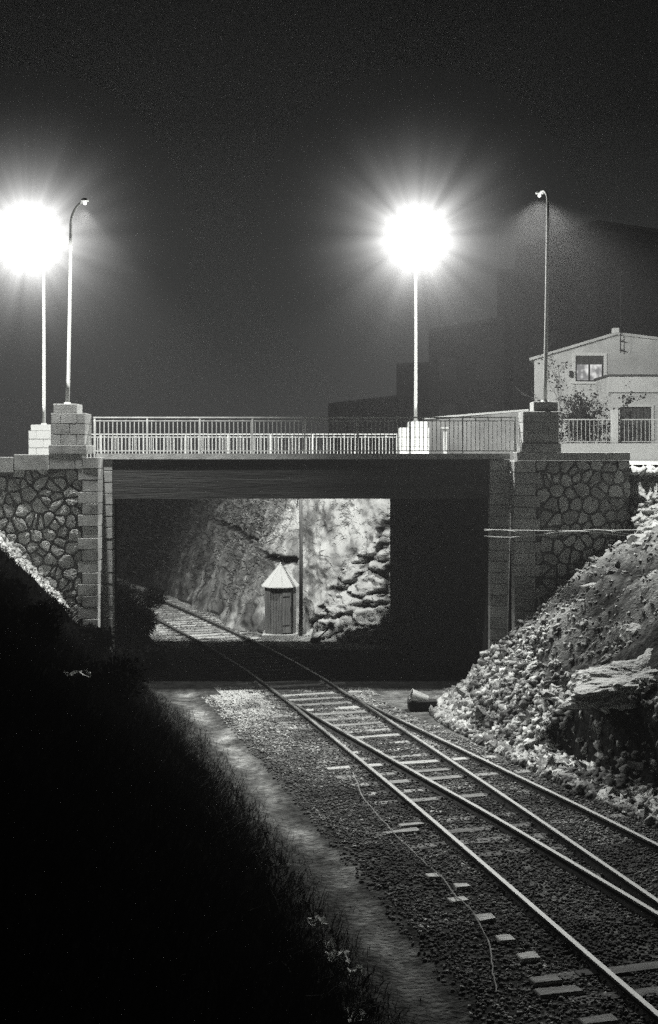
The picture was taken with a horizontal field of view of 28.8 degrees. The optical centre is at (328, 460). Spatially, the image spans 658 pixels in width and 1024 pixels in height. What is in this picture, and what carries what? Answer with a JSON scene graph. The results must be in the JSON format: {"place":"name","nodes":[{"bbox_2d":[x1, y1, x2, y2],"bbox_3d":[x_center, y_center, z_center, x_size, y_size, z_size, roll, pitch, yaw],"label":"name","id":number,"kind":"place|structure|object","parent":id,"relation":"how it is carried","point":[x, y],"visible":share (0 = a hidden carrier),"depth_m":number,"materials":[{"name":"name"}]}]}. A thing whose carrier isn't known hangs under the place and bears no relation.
{"place":"outdoors","nodes":[
{"label":"outdoors","id":0,"kind":"place"},
{"bbox_2d":[1,531,433,1023],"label":"path edge grass","id":1,"kind":"structure","parent":0,"point":[204,758],"depth_m":18.53,"materials":[{"name":"grey plant"}]},
{"bbox_2d":[117,499,389,643],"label":"hillside","id":2,"kind":"structure","parent":0,"point":[345,605],"depth_m":47.06,"materials":[{"name":"grey stone"}]},
{"bbox_2d":[117,499,389,626],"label":"rock face","id":3,"kind":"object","parent":2,"relation":"on","point":[249,504],"depth_m":55.01},
{"bbox_2d":[0,0,657,456],"bbox_3d":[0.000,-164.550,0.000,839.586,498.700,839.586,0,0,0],"label":"sky","id":4,"kind":"structure","parent":0,"point":[266,188],"depth_m":404.10,"materials":[{"name":"black"}]},
{"bbox_2d":[0,465,657,1023],"bbox_3d":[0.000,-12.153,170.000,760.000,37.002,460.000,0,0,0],"label":"ground","id":5,"kind":"structure","parent":0,"point":[188,679],"depth_m":19.23,"materials":[{"name":"grey gravel"}]},
{"bbox_2d":[31,598,70,625],"bbox_3d":[-5.883,3.164,26.592,1.048,0.681,1.108,0,0,0],"label":"bush","id":6,"kind":"object","parent":5,"relation":"on","point":[53,603],"visible":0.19,"depth_m":26.64,"materials":[{"name":"black plant"}]},
{"bbox_2d":[0,454,102,627],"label":"wing wall","id":7,"kind":"structure","parent":5,"relation":"on","point":[51,515],"depth_m":34.60,"materials":[{"name":"stone"}]},
{"bbox_2d":[49,404,93,453],"bbox_3d":[-7.057,-0.865,35.081,1.026,1.366,1.042,0,0,0],"label":"lamp pedestal","id":8,"kind":"object","parent":7,"relation":"on","point":[70,428],"visible":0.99,"depth_m":34.60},
{"bbox_2d":[64,198,88,403],"bbox_3d":[-6.850,-4.289,34.683,0.221,5.491,1.272,0,0,-37],"label":"street lamp","id":9,"kind":"object","parent":8,"relation":"on","point":[84,201],"visible":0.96,"depth_m":35.06,"materials":[{"name":"metal"}]},
{"bbox_2d":[72,622,117,652],"bbox_3d":[-5.503,4.131,29.384,1.268,0.773,1.337,0,0,30],"label":"bush","id":10,"kind":"object","parent":5,"relation":"on","point":[97,638],"visible":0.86,"depth_m":29.24,"materials":[{"name":"black plant"}]},
{"bbox_2d":[69,653,147,701],"bbox_3d":[-4.098,3.919,22.998,1.708,0.895,1.638,0,0,0],"label":"bush","id":11,"kind":"object","parent":5,"relation":"on","point":[116,676],"visible":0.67,"depth_m":22.71,"materials":[{"name":"black plant"}]},
{"bbox_2d":[117,576,132,599],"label":"bush","id":12,"kind":"object","parent":5,"relation":"on","point":[123,584],"visible":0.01,"depth_m":47.03,"materials":[{"name":"black plant"}]},
{"bbox_2d":[117,580,166,635],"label":"bush","id":13,"kind":"object","parent":5,"relation":"on","point":[141,614],"visible":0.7,"depth_m":44.19,"materials":[{"name":"black plant"}]},
{"bbox_2d":[109,644,174,683],"bbox_3d":[-4.701,5.053,31.394,1.618,1.196,1.571,0,0,-22],"label":"bush","id":14,"kind":"object","parent":5,"relation":"on","point":[152,660],"visible":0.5,"depth_m":31.16,"materials":[{"name":"black plant"}]},
{"bbox_2d":[0,537,394,1023],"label":"undergrowth","id":15,"kind":"object","parent":5,"relation":"on","point":[62,706],"visible":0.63,"depth_m":12.66,"materials":[{"name":"black plant"}]},
{"bbox_2d":[63,669,91,677],"bbox_3d":[-4.195,3.517,21.150,0.557,0.154,0.284,0,0,0],"label":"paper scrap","id":16,"kind":"object","parent":15,"relation":"on","point":[79,673],"visible":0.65,"depth_m":21.14,"materials":[{"name":"grey paper"}]},
{"bbox_2d":[178,598,262,633],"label":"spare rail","id":17,"kind":"object","parent":5,"relation":"on","point":[217,613],"visible":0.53,"depth_m":52.31,"materials":[{"name":"grey metal"}]},
{"bbox_2d":[261,562,298,639],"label":"trackside hut","id":18,"kind":"object","parent":5,"relation":"on","point":[280,584],"visible":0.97,"depth_m":44.81,"materials":[{"name":"grey wood"}]},
{"bbox_2d":[282,588,292,632],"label":"door","id":19,"kind":"structure","parent":18,"relation":"in","point":[287,593],"depth_m":44.79,"materials":[{"name":"grey wood"}]},
{"bbox_2d":[292,499,310,640],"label":"telegraph pole","id":20,"kind":"object","parent":5,"relation":"on","point":[301,636],"visible":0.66,"depth_m":44.54,"materials":[{"name":"grey wood"}]},
{"bbox_2d":[96,454,509,675],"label":"road bridge","id":21,"kind":"structure","parent":5,"relation":"on","point":[449,562],"depth_m":35.40,"materials":[{"name":"concrete"}]},
{"bbox_2d":[29,425,50,453],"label":"lamp pedestal","id":22,"kind":"object","parent":21,"relation":"on","point":[39,439],"visible":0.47,"depth_m":42.00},
{"bbox_2d":[23,232,46,424],"bbox_3d":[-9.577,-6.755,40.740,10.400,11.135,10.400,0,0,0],"label":"street lamp","id":23,"kind":"object","parent":22,"relation":"on","point":[28,237],"visible":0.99,"depth_m":42.46,"materials":[{"name":"metal"}]},
{"bbox_2d":[87,434,397,456],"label":"bridge railing","id":24,"kind":"object","parent":21,"relation":"on","point":[227,444],"visible":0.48,"depth_m":42.49,"materials":[{"name":"metal"}]},
{"bbox_2d":[93,417,515,453],"bbox_3d":[-0.670,-0.710,35.500,11.730,1.020,0.050,0,0,0],"label":"bridge railing","id":25,"kind":"object","parent":21,"relation":"on","point":[281,420],"visible":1,"depth_m":35.49,"materials":[{"name":"metal"}]},
{"bbox_2d":[398,422,428,453],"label":"lamp pedestal","id":26,"kind":"object","parent":21,"relation":"on","point":[402,439],"visible":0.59,"depth_m":42.00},
{"bbox_2d":[412,232,421,421],"bbox_3d":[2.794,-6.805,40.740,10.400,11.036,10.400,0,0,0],"label":"street lamp","id":27,"kind":"object","parent":26,"relation":"on","point":[416,237],"visible":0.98,"depth_m":42.46,"materials":[{"name":"metal"}]},
{"bbox_2d":[307,915,328,930],"bbox_3d":[-0.147,6.053,16.810,0.284,0.160,0.219,0,0,0],"label":"plant","id":28,"kind":"object","parent":5,"relation":"on","point":[323,921],"visible":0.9,"depth_m":16.80,"materials":[{"name":"grey plant"}]},
{"bbox_2d":[306,622,334,647],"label":"points lever","id":29,"kind":"object","parent":5,"relation":"on","point":[315,642],"visible":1,"depth_m":42.81,"materials":[{"name":"black metal"}]},
{"bbox_2d":[0,463,657,828],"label":"rubble","id":30,"kind":"object","parent":5,"relation":"on","point":[496,701],"visible":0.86,"depth_m":28.55,"materials":[{"name":"grey stone"}]},
{"bbox_2d":[451,687,459,693],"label":"broken stone","id":31,"kind":"object","parent":30,"relation":"on","point":[455,689],"visible":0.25,"depth_m":32.56,"materials":[{"name":"grey stone"}]},
{"bbox_2d":[459,689,469,696],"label":"broken stone","id":32,"kind":"object","parent":30,"relation":"on","point":[463,692],"visible":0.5,"depth_m":31.21,"materials":[{"name":"grey stone"}]},
{"bbox_2d":[475,708,486,719],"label":"broken stone","id":33,"kind":"object","parent":30,"relation":"on","point":[479,712],"visible":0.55,"depth_m":29.29,"materials":[{"name":"grey stone"}]},
{"bbox_2d":[477,669,486,675],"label":"broken stone","id":34,"kind":"object","parent":30,"relation":"on","point":[482,672],"visible":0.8,"depth_m":31.78,"materials":[{"name":"grey stone"}]},
{"bbox_2d":[490,741,497,748],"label":"broken stone","id":35,"kind":"object","parent":30,"relation":"on","point":[493,745],"visible":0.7,"depth_m":27.47,"materials":[{"name":"grey stone"}]},
{"bbox_2d":[495,745,501,753],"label":"broken stone","id":36,"kind":"object","parent":30,"relation":"on","point":[497,750],"visible":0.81,"depth_m":27.27,"materials":[{"name":"grey stone"}]},
{"bbox_2d":[497,667,511,681],"bbox_3d":[4.191,5.107,30.143,0.284,0.451,0.358,0,0,-36],"label":"broken stone","id":37,"kind":"object","parent":30,"relation":"on","point":[507,671],"visible":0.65,"depth_m":30.15,"materials":[{"name":"grey stone"}]},
{"bbox_2d":[518,715,524,721],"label":"broken stone","id":38,"kind":"object","parent":30,"relation":"on","point":[522,717],"visible":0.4,"depth_m":27.98,"materials":[{"name":"grey stone"}]},
{"bbox_2d":[520,718,531,724],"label":"broken stone","id":39,"kind":"object","parent":30,"relation":"on","point":[527,721],"visible":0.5,"depth_m":27.64,"materials":[{"name":"grey stone"}]},
{"bbox_2d":[525,709,530,719],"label":"broken stone","id":40,"kind":"object","parent":30,"relation":"on","point":[527,714],"visible":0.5,"depth_m":27.88,"materials":[{"name":"grey stone"}]},
{"bbox_2d":[523,738,538,747],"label":"broken stone","id":41,"kind":"object","parent":30,"relation":"on","point":[533,742],"visible":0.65,"depth_m":26.95,"materials":[{"name":"grey stone"}]},
{"bbox_2d":[540,744,546,752],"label":"broken stone","id":42,"kind":"object","parent":30,"relation":"on","point":[543,747],"visible":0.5,"depth_m":26.65,"materials":[{"name":"grey stone"}]},
{"bbox_2d":[541,691,555,701],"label":"broken stone","id":43,"kind":"object","parent":30,"relation":"on","point":[547,695],"visible":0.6,"depth_m":27.78,"materials":[{"name":"grey stone"}]},
{"bbox_2d":[545,755,563,766],"bbox_3d":[4.426,6.194,25.363,0.568,0.683,0.259,-15,-23,7],"label":"broken stone","id":44,"kind":"object","parent":30,"relation":"on","point":[552,760],"visible":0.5,"depth_m":25.35,"materials":[{"name":"grey stone"}]},
{"bbox_2d":[555,691,564,707],"bbox_3d":[5.027,5.147,27.478,0.308,0.389,0.274,0,0,27],"label":"broken stone","id":45,"kind":"object","parent":30,"relation":"on","point":[561,697],"visible":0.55,"depth_m":27.42,"materials":[{"name":"grey stone"}]},
{"bbox_2d":[561,676,569,691],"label":"broken stone","id":46,"kind":"object","parent":30,"relation":"on","point":[565,681],"visible":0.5,"depth_m":27.75,"materials":[{"name":"grey stone"}]},
{"bbox_2d":[574,760,586,770],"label":"broken stone","id":47,"kind":"object","parent":30,"relation":"on","point":[578,763],"visible":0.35,"depth_m":25.16,"materials":[{"name":"grey stone"}]},
{"bbox_2d":[580,583,594,591],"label":"broken stone","id":48,"kind":"object","parent":30,"relation":"on","point":[585,587],"visible":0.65,"depth_m":30.86,"materials":[{"name":"grey stone"}]},
{"bbox_2d":[587,557,595,562],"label":"broken stone","id":49,"kind":"object","parent":30,"relation":"on","point":[591,559],"visible":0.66,"depth_m":33.40,"materials":[{"name":"grey stone"}]},
{"bbox_2d":[591,719,600,734],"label":"broken stone","id":50,"kind":"object","parent":30,"relation":"on","point":[595,726],"visible":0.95,"depth_m":25.65,"materials":[{"name":"grey stone"}]},
{"bbox_2d":[597,653,608,665],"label":"broken stone","id":51,"kind":"object","parent":30,"relation":"on","point":[606,655],"visible":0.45,"depth_m":27.06,"materials":[{"name":"grey stone"}]},
{"bbox_2d":[606,565,618,573],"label":"broken stone","id":52,"kind":"object","parent":30,"relation":"on","point":[610,569],"visible":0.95,"depth_m":30.78,"materials":[{"name":"grey stone"}]},
{"bbox_2d":[605,786,623,795],"bbox_3d":[5.234,6.170,23.409,0.466,0.488,0.460,0,0,-8],"label":"broken stone","id":53,"kind":"object","parent":30,"relation":"on","point":[612,790],"visible":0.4,"depth_m":23.24,"materials":[{"name":"grey stone"}]},
{"bbox_2d":[612,540,622,547],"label":"broken stone","id":54,"kind":"object","parent":30,"relation":"on","point":[616,543],"visible":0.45,"depth_m":33.89,"materials":[{"name":"grey stone"}]},
{"bbox_2d":[623,793,636,798],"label":"broken stone","id":55,"kind":"object","parent":30,"relation":"on","point":[628,795],"visible":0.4,"depth_m":23.04,"materials":[{"name":"grey stone"}]},
{"bbox_2d":[624,791,643,796],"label":"broken stone","id":56,"kind":"object","parent":30,"relation":"on","point":[640,792],"visible":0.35,"depth_m":23.18,"materials":[{"name":"grey stone"}]},
{"bbox_2d":[627,760,643,769],"bbox_3d":[5.922,5.768,24.236,0.223,0.170,0.525,0,0,-38],"label":"broken stone","id":57,"kind":"object","parent":30,"relation":"on","point":[635,765],"visible":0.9,"depth_m":24.22,"materials":[{"name":"grey stone"}]},
{"bbox_2d":[644,805,652,818],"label":"broken stone","id":58,"kind":"object","parent":30,"relation":"on","point":[647,810],"visible":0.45,"depth_m":22.04,"materials":[{"name":"grey stone"}]},
{"bbox_2d":[651,788,657,794],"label":"broken stone","id":59,"kind":"object","parent":30,"relation":"on","point":[655,791],"visible":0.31,"depth_m":23.14,"materials":[{"name":"grey stone"}]},
{"bbox_2d":[323,937,334,950],"bbox_3d":[0.002,6.039,15.996,0.156,0.146,0.130,0,0,0],"label":"plant","id":60,"kind":"object","parent":5,"relation":"on","point":[331,944],"visible":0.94,"depth_m":15.97,"materials":[{"name":"grey plant"}]},
{"bbox_2d":[326,948,350,963],"bbox_3d":[0.112,6.064,15.702,0.333,0.149,0.274,0,0,0],"label":"plant","id":61,"kind":"object","parent":5,"relation":"on","point":[342,953],"visible":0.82,"depth_m":15.67,"materials":[{"name":"grey plant"}]},
{"bbox_2d":[347,964,363,976],"bbox_3d":[0.322,6.061,15.206,0.215,0.120,0.152,0,0,0],"label":"plant","id":62,"kind":"object","parent":5,"relation":"on","point":[359,967],"visible":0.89,"depth_m":15.18,"materials":[{"name":"grey plant"}]},
{"bbox_2d":[346,1006,366,1023],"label":"plant","id":63,"kind":"object","parent":5,"relation":"on","point":[362,1012],"visible":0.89,"depth_m":13.26,"materials":[{"name":"grey plant"}]},
{"bbox_2d":[328,395,395,453],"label":"apartment building","id":64,"kind":"structure","parent":5,"relation":"on","point":[379,407],"depth_m":95.00,"materials":[{"name":"concrete"}]},
{"bbox_2d":[329,421,343,438],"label":"window","id":65,"kind":"structure","parent":64,"relation":"in","point":[334,422],"depth_m":94.98,"materials":[{"name":"black glass"}]},
{"bbox_2d":[348,421,362,438],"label":"window","id":66,"kind":"structure","parent":64,"relation":"in","point":[352,422],"depth_m":94.98,"materials":[{"name":"black glass"}]},
{"bbox_2d":[365,421,381,438],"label":"window","id":67,"kind":"structure","parent":64,"relation":"in","point":[375,424],"depth_m":94.98,"materials":[{"name":"black glass"}]},
{"bbox_2d":[383,421,395,438],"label":"window","id":68,"kind":"structure","parent":64,"relation":"in","point":[388,424],"depth_m":94.98,"materials":[{"name":"black glass"}]},
{"bbox_2d":[119,585,657,1023],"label":"railway track","id":69,"kind":"structure","parent":5,"relation":"on","point":[597,968],"depth_m":22.84,"materials":[{"name":"metal"}]},
{"bbox_2d":[396,362,428,437],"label":"apartment building","id":70,"kind":"structure","parent":5,"relation":"on","point":[404,389],"depth_m":86.00,"materials":[{"name":"concrete"}]},
{"bbox_2d":[408,405,422,421],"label":"window","id":71,"kind":"structure","parent":70,"relation":"in","point":[410,407],"depth_m":85.98,"materials":[{"name":"black glass"}]},
{"bbox_2d":[407,698,436,711],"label":"concrete block","id":72,"kind":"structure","parent":5,"relation":"on","point":[414,706],"depth_m":31.80,"materials":[{"name":"black concrete"}]},
{"bbox_2d":[407,689,428,700],"bbox_3d":[2.228,5.894,31.970,0.528,0.403,0.354,0,0,0],"label":"bucket","id":73,"kind":"object","parent":72,"relation":"on","point":[414,695],"visible":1,"depth_m":31.89,"materials":[{"name":"black metal"}]},
{"bbox_2d":[441,427,448,453],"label":"marker post","id":74,"kind":"object","parent":5,"relation":"on","point":[444,452],"visible":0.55,"depth_m":43.95,"materials":[{"name":"paint"}]},
{"bbox_2d":[429,316,504,416],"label":"apartment building","id":75,"kind":"structure","parent":5,"relation":"on","point":[466,368],"depth_m":72.00,"materials":[{"name":"concrete"}]},
{"bbox_2d":[439,404,456,415],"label":"window","id":76,"kind":"structure","parent":75,"relation":"in","point":[444,409],"depth_m":71.98,"materials":[{"name":"black glass"}]},
{"bbox_2d":[437,357,458,382],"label":"window","id":77,"kind":"structure","parent":75,"relation":"in","point":[447,365],"depth_m":71.98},
{"bbox_2d":[476,404,493,412],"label":"window","id":78,"kind":"structure","parent":75,"relation":"in","point":[480,408],"depth_m":71.98,"materials":[{"name":"grey glass"}]},
{"bbox_2d":[474,357,496,382],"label":"window","id":79,"kind":"structure","parent":75,"relation":"in","point":[484,365],"depth_m":71.98,"materials":[{"name":"grey glass"}]},
{"bbox_2d":[424,409,528,459],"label":"garden wall","id":80,"kind":"structure","parent":5,"relation":"on","point":[470,434],"depth_m":46.43,"materials":[{"name":"paint"}]},
{"bbox_2d":[497,268,597,410],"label":"apartment building","id":81,"kind":"structure","parent":5,"relation":"on","point":[572,310],"depth_m":78.00,"materials":[{"name":"concrete"}]},
{"bbox_2d":[506,406,521,410],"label":"window","id":82,"kind":"structure","parent":81,"relation":"in","point":[508,408],"depth_m":77.98,"materials":[{"name":"grey glass"}]},
{"bbox_2d":[504,301,523,324],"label":"window","id":83,"kind":"structure","parent":81,"relation":"in","point":[513,309],"depth_m":77.98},
{"bbox_2d":[505,354,523,376],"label":"window","id":84,"kind":"structure","parent":81,"relation":"in","point":[513,362],"depth_m":77.98,"materials":[{"name":"grey glass"}]},
{"bbox_2d":[537,301,557,324],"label":"window","id":85,"kind":"structure","parent":81,"relation":"in","point":[551,304],"depth_m":77.98,"materials":[{"name":"grey glass"}]},
{"bbox_2d":[570,301,590,324],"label":"window","id":86,"kind":"structure","parent":81,"relation":"in","point":[580,309],"depth_m":77.98,"materials":[{"name":"grey glass"}]},
{"bbox_2d":[510,452,629,629],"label":"wing wall","id":87,"kind":"structure","parent":5,"relation":"on","point":[569,490],"depth_m":34.60,"materials":[{"name":"stone"}]},
{"bbox_2d":[516,402,560,451],"bbox_3d":[5.732,-0.919,35.030,1.074,1.374,0.944,0,0,0],"label":"lamp pedestal","id":88,"kind":"object","parent":87,"relation":"on","point":[538,426],"visible":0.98,"depth_m":34.60,"materials":[{"name":"grey stone"}]},
{"bbox_2d":[535,190,548,401],"bbox_3d":[5.916,-4.604,35.529,0.245,6.006,1.279,0,0,0],"label":"street lamp","id":89,"kind":"object","parent":88,"relation":"on","point":[545,371],"visible":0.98,"depth_m":34.96,"materials":[{"name":"metal"}]},
{"bbox_2d":[484,531,627,537],"bbox_3d":[6.124,1.922,33.525,4.114,0.185,0.024,0,0,0],"label":"wall cable","id":90,"kind":"object","parent":87,"relation":"attached to","point":[556,532],"depth_m":33.52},
{"bbox_2d":[484,529,629,535],"bbox_3d":[6.126,1.878,33.537,4.116,0.168,0.024,0,0,0],"label":"wall cable","id":91,"kind":"object","parent":87,"relation":"attached to","point":[556,534],"depth_m":33.53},
{"bbox_2d":[484,529,640,530],"bbox_3d":[6.128,1.817,33.549,4.116,0.058,0.024,0,0,0],"label":"wall cable","id":92,"kind":"object","parent":87,"relation":"attached to","point":[567,530],"depth_m":33.54,"materials":[{"name":"grey rubber"}]},
{"bbox_2d":[567,670,591,692],"bbox_3d":[5.184,4.512,25.942,0.711,0.428,0.856,-17,26,0],"label":"rock","id":93,"kind":"object","parent":5,"relation":"on","point":[579,677],"visible":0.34,"depth_m":25.93,"materials":[{"name":"grey stone"}]},
{"bbox_2d":[517,334,646,442],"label":"bare shrub","id":94,"kind":"object","parent":5,"relation":"on","point":[583,410],"visible":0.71,"depth_m":47.00,"materials":[{"name":"grey plant"}]},
{"bbox_2d":[515,220,657,337],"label":"apartment building","id":95,"kind":"structure","parent":5,"relation":"on","point":[609,250],"depth_m":84.00,"materials":[{"name":"concrete"}]},
{"bbox_2d":[617,319,631,333],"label":"window","id":96,"kind":"structure","parent":95,"relation":"in","point":[626,324],"depth_m":83.96,"materials":[{"name":"grey glass"}]},
{"bbox_2d":[615,273,634,293],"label":"window","id":97,"kind":"structure","parent":95,"relation":"in","point":[626,280],"depth_m":83.96,"materials":[{"name":"grey glass"}]},
{"bbox_2d":[529,328,657,442],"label":"house","id":98,"kind":"structure","parent":5,"relation":"on","point":[604,367],"depth_m":52.00,"materials":[{"name":"paint"}]},
{"bbox_2d":[571,353,606,383],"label":"window frame","id":99,"kind":"structure","parent":98,"relation":"in","point":[574,355],"depth_m":51.97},
{"bbox_2d":[615,270,629,352],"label":"roof antenna","id":100,"kind":"object","parent":98,"relation":"attached to","point":[620,273],"visible":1,"depth_m":51.73,"materials":[{"name":"black metal"}]},
{"bbox_2d":[620,407,650,442],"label":"garage door","id":101,"kind":"structure","parent":98,"relation":"in","point":[637,412],"depth_m":49.56,"materials":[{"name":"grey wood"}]},
{"bbox_2d":[556,648,657,709],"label":"rock ledge","id":102,"kind":"object","parent":5,"relation":"on","point":[614,684],"visible":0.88,"depth_m":25.07,"materials":[{"name":"grey stone"}]},
{"bbox_2d":[561,409,657,459],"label":"garden fence","id":103,"kind":"object","parent":5,"relation":"on","point":[643,451],"visible":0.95,"depth_m":45.85,"materials":[{"name":"paint"}]},
{"bbox_2d":[619,623,640,642],"bbox_3d":[6.511,3.704,27.520,0.519,0.440,0.646,0,0,0],"label":"rock","id":104,"kind":"object","parent":5,"relation":"on","point":[628,631],"visible":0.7,"depth_m":27.36,"materials":[{"name":"grey stone"}]},
{"bbox_2d":[627,530,650,547],"bbox_3d":[8.375,2.152,32.069,1.978,0.860,1.738,0,0,-15],"label":"rock","id":105,"kind":"object","parent":5,"relation":"on","point":[634,540],"visible":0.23,"depth_m":31.90,"materials":[{"name":"grey stone"}]},
{"bbox_2d":[137,602,657,1023],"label":"ballast gravel","id":106,"kind":"structure","parent":0,"point":[242,696],"depth_m":20.64,"materials":[{"name":"grey gravel"}]},
{"bbox_2d":[352,772,496,992],"bbox_3d":[1.341,6.143,20.068,0.442,0.046,10.566,0,0,-9],"label":"ground wire","id":107,"kind":"object","parent":106,"relation":"on","point":[445,882],"visible":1,"depth_m":18.60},
{"bbox_2d":[510,460,657,464],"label":"pavement","id":108,"kind":"structure","parent":0,"point":[643,462],"depth_m":40.09,"materials":[{"name":"white concrete"}]}
]}

